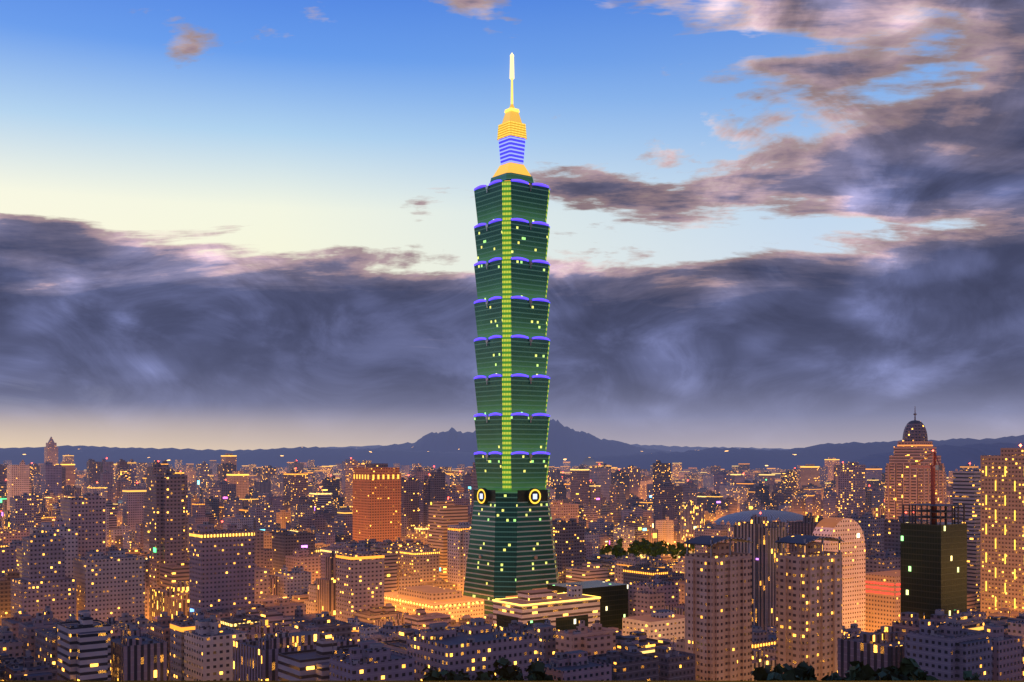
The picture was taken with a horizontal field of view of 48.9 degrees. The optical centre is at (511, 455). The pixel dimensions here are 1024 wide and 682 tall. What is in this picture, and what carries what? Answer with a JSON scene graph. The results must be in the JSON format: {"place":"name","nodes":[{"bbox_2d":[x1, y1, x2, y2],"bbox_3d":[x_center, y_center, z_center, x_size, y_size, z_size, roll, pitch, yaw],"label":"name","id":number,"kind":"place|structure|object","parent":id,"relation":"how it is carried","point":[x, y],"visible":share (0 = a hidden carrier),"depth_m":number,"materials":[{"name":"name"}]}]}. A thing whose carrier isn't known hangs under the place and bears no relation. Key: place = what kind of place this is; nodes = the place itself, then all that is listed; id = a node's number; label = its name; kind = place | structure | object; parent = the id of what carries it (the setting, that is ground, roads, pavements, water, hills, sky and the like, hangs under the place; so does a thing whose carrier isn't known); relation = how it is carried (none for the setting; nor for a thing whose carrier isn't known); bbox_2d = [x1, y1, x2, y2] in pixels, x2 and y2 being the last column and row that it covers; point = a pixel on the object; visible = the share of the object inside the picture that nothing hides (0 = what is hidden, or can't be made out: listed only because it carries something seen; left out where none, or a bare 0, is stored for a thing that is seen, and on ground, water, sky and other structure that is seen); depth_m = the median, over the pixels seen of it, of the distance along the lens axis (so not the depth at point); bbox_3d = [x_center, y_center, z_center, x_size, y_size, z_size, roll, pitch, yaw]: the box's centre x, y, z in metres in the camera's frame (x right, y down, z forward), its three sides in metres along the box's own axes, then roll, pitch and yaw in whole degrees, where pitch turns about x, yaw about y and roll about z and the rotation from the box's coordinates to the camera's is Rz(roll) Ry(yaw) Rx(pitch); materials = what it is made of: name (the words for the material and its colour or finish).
{"place":"outdoors","nodes":[
{"label":"outdoors","id":0,"kind":"place"},
{"bbox_2d":[0,445,474,470],"bbox_3d":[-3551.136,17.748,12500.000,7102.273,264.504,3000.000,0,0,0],"label":"hills","id":1,"kind":"structure","parent":0,"point":[273,458],"depth_m":11615.90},
{"bbox_2d":[0,681,1023,681],"bbox_3d":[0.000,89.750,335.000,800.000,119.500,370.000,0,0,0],"label":"hillside ground","id":2,"kind":"structure","parent":0,"point":[511,681],"depth_m":151.32,"materials":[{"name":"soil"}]},
{"bbox_2d":[0,0,1023,450],"label":"sky","id":3,"kind":"structure","parent":0,"point":[232,225],"materials":[{"name":"blue"}]},
{"bbox_2d":[320,444,787,451],"bbox_3d":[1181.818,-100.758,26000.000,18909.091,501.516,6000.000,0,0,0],"label":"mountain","id":4,"kind":"structure","parent":0,"point":[673,448],"depth_m":24978.74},
{"bbox_2d":[605,547,694,558],"bbox_3d":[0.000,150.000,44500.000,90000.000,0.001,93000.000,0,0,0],"label":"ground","id":5,"kind":"structure","parent":0,"point":[642,556],"depth_m":1705.50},
{"bbox_2d":[463,53,558,615],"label":"skyscraper","id":6,"kind":"structure","parent":5,"relation":"on","point":[511,550],"depth_m":978.37,"materials":[{"name":"green glass"}]},
{"bbox_2d":[0,458,1023,674],"bbox_3d":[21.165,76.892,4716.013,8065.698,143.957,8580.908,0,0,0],"label":"city lights","id":7,"kind":"object","parent":5,"relation":"on","point":[180,629],"visible":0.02,"depth_m":1136.85},
{"bbox_2d":[0,412,1023,680],"bbox_3d":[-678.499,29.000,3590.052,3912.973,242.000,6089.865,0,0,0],"label":"buildings","id":8,"kind":"structure","parent":5,"relation":"on","point":[822,594],"depth_m":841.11,"materials":[{"name":"brown concrete"}]},
{"bbox_2d":[56,444,1021,608],"bbox_3d":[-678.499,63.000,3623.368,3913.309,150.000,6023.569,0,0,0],"label":"landmark lights","id":9,"kind":"object","parent":8,"relation":"attached to","point":[597,597],"visible":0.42,"depth_m":881.22},
{"bbox_2d":[374,419,681,467],"bbox_3d":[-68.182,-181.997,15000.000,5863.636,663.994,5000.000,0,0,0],"label":"mountain","id":10,"kind":"structure","parent":5,"relation":"on","point":[573,447],"depth_m":13435.49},
{"bbox_2d":[497,521,966,629],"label":"dark buildings","id":11,"kind":"structure","parent":5,"relation":"on","point":[933,566],"depth_m":693.54,"materials":[{"name":"black glass"}]},
{"bbox_2d":[902,452,964,524],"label":"construction crane","id":12,"kind":"object","parent":11,"relation":"on","point":[933,517],"visible":1,"depth_m":702.14,"materials":[{"name":"red metal"}]},
{"bbox_2d":[714,510,803,524],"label":"domed roof","id":13,"kind":"structure","parent":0,"point":[770,515],"depth_m":2179.94,"materials":[{"name":"metal"}]},
{"bbox_2d":[581,435,1023,471],"bbox_3d":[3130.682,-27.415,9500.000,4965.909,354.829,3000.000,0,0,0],"label":"hills","id":14,"kind":"structure","parent":0,"point":[729,458],"depth_m":8798.08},
{"bbox_2d":[820,442,1023,475],"bbox_3d":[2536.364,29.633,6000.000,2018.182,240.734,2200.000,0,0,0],"label":"hills","id":15,"kind":"structure","parent":0,"point":[953,458],"depth_m":5646.40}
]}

